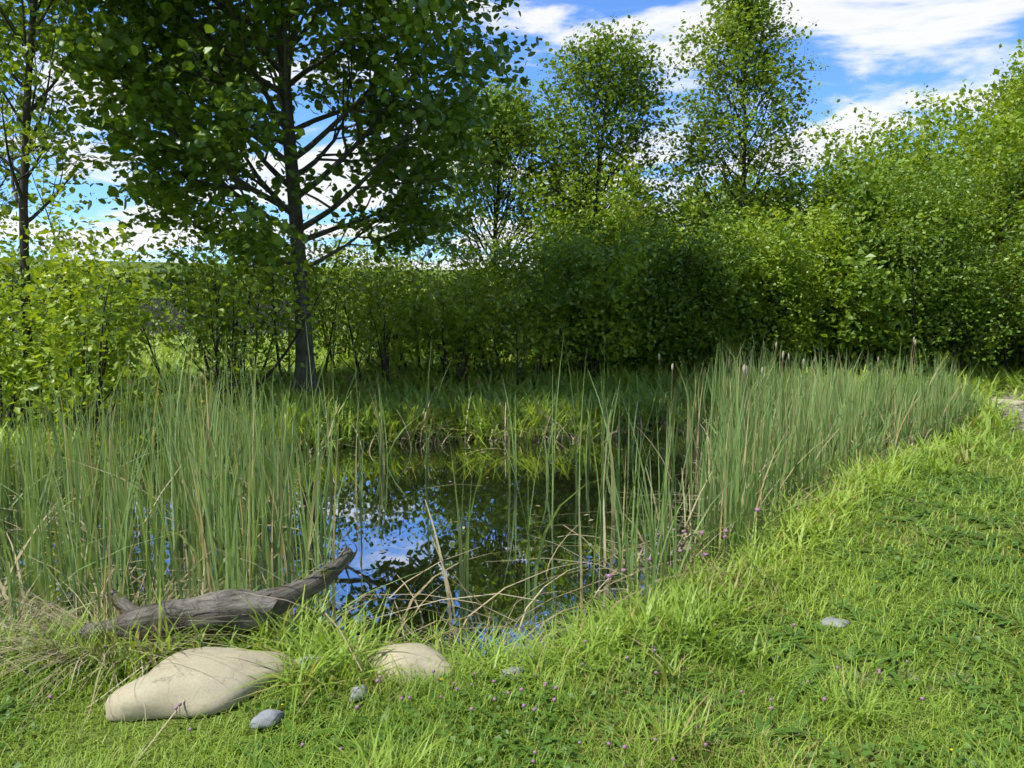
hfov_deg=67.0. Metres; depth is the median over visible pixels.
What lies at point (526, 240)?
hedge tree
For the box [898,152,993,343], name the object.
hedge tree
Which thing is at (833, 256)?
hedge tree
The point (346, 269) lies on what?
bush
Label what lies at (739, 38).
tree
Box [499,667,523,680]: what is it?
grey stone
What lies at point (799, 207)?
hedge tree
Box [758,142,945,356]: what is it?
hedge tree
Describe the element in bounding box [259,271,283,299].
shrub
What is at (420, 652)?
stone
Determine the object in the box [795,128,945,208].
hedge tree
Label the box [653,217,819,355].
hedge tree
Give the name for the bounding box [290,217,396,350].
bush
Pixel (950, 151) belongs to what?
hedge tree
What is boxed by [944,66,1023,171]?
tree
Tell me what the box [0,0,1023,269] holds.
sky
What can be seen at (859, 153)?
hedge tree
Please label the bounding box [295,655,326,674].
grey stone
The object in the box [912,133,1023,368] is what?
hedge tree
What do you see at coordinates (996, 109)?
hedge tree
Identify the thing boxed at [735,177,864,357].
hedge tree
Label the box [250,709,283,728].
grey stone
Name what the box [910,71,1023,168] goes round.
hedge tree
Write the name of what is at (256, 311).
bush
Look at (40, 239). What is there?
bush
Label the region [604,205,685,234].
hedge tree
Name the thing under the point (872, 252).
hedge tree
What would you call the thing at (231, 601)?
driftwood log
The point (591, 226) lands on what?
hedge tree
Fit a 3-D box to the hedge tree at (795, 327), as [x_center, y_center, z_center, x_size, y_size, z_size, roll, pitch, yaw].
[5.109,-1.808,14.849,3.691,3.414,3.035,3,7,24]
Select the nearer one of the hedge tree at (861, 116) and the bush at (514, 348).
the bush at (514, 348)
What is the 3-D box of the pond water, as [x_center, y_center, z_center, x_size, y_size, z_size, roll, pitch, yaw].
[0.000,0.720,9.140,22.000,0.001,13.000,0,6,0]
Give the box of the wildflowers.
[34,380,1020,767]
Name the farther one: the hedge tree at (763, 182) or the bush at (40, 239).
the hedge tree at (763, 182)
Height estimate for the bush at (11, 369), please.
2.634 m
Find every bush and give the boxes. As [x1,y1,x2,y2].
[0,73,148,400]
[0,171,184,442]
[0,204,41,365]
[0,215,175,434]
[64,182,304,407]
[124,188,437,402]
[130,210,331,378]
[210,191,381,380]
[273,218,451,370]
[284,250,448,385]
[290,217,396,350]
[294,216,413,358]
[350,252,500,373]
[351,225,450,348]
[372,219,536,355]
[392,252,516,383]
[416,229,536,373]
[418,252,596,384]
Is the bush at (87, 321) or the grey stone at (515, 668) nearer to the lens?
the grey stone at (515, 668)
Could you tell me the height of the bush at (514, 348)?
2.410 m
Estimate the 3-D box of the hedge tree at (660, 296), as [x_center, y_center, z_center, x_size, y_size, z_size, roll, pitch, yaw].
[2.027,-1.597,13.909,4.014,3.294,3.558,0,6,0]
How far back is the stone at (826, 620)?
3.86 m
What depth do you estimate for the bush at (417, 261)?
18.27 m
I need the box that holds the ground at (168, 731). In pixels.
[0,259,1023,767]
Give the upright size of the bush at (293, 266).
2.969 m
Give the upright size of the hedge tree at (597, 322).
2.958 m
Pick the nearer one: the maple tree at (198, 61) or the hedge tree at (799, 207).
the maple tree at (198, 61)
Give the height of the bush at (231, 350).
3.217 m
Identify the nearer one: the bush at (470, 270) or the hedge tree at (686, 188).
the bush at (470, 270)
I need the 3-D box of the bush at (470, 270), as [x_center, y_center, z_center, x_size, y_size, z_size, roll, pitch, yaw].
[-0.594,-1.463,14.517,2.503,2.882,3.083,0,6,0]
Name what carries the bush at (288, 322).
on the ground at (168, 731)
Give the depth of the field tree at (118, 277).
187.65 m
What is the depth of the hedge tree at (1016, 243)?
15.16 m
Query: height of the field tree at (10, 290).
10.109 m
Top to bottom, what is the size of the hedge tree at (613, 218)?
4.791 m
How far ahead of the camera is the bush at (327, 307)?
14.60 m
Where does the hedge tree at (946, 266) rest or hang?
on the ground at (168, 731)
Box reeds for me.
[0,311,1021,767]
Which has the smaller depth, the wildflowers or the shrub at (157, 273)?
the wildflowers
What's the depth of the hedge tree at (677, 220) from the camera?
19.11 m
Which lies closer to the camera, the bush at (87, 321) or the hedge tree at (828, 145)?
the bush at (87, 321)
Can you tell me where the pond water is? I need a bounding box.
[0,427,887,675]
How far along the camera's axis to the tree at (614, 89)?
17.09 m
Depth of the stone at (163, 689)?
3.09 m
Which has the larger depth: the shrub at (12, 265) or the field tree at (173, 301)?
the shrub at (12, 265)
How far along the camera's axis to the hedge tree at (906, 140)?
18.97 m
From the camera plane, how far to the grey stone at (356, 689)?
3.12 m
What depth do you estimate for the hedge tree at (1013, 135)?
16.16 m
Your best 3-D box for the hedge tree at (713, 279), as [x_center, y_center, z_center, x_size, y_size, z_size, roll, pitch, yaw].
[4.005,-2.003,14.503,3.467,3.858,3.668,4,8,32]
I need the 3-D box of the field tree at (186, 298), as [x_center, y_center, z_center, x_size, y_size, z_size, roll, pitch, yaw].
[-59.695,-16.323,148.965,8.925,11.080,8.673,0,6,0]
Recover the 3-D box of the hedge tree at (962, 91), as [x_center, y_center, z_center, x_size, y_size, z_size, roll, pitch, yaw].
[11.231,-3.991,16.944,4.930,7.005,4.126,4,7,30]
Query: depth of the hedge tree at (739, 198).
19.27 m
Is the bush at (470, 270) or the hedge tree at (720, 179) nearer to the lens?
the bush at (470, 270)
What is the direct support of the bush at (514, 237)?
on the ground at (168, 731)
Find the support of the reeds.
on the ground at (168, 731)
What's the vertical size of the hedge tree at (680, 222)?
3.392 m
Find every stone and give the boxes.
[105,647,296,721]
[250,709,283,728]
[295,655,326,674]
[350,684,367,701]
[363,643,454,682]
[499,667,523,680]
[821,617,850,627]
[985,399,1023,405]
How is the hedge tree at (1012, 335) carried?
on the ground at (168, 731)
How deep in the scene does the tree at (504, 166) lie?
18.37 m
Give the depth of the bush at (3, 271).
9.30 m
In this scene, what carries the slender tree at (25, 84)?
on the ground at (168, 731)
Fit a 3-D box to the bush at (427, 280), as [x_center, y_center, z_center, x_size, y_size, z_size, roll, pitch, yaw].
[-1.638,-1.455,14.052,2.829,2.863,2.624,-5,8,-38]
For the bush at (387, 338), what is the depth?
12.64 m
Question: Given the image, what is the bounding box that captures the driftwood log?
[70,545,356,648]
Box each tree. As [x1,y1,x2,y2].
[0,0,90,241]
[0,0,170,421]
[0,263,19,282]
[0,283,17,301]
[1,0,542,398]
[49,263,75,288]
[105,274,141,319]
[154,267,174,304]
[169,289,182,311]
[176,271,218,325]
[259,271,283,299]
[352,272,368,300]
[410,61,600,351]
[462,219,679,376]
[478,11,721,254]
[502,144,723,362]
[514,219,631,288]
[516,209,720,377]
[521,160,641,297]
[530,202,668,365]
[596,182,705,334]
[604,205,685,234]
[612,176,795,232]
[632,178,827,371]
[641,0,839,245]
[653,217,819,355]
[660,162,751,233]
[664,213,694,337]
[685,143,861,214]
[688,197,861,372]
[693,178,786,252]
[720,155,864,235]
[722,195,922,373]
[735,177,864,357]
[735,192,809,231]
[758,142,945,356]
[759,136,860,229]
[795,92,980,179]
[795,94,1023,354]
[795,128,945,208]
[799,121,903,213]
[807,168,962,375]
[830,134,1023,377]
[835,83,976,204]
[892,125,1022,357]
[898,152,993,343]
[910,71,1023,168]
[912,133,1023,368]
[928,195,1023,380]
[929,38,1023,356]
[929,97,1023,328]
[940,102,995,163]
[943,62,1023,342]
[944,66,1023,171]
[997,205,1023,275]
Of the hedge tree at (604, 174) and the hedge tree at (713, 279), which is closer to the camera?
the hedge tree at (713, 279)
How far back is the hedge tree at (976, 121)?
21.06 m
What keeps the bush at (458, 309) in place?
on the ground at (168, 731)
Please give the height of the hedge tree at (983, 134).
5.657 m
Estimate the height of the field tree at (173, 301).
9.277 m
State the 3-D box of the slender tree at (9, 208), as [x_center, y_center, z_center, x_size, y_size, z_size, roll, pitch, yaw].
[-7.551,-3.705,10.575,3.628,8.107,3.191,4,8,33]
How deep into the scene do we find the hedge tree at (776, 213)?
19.58 m

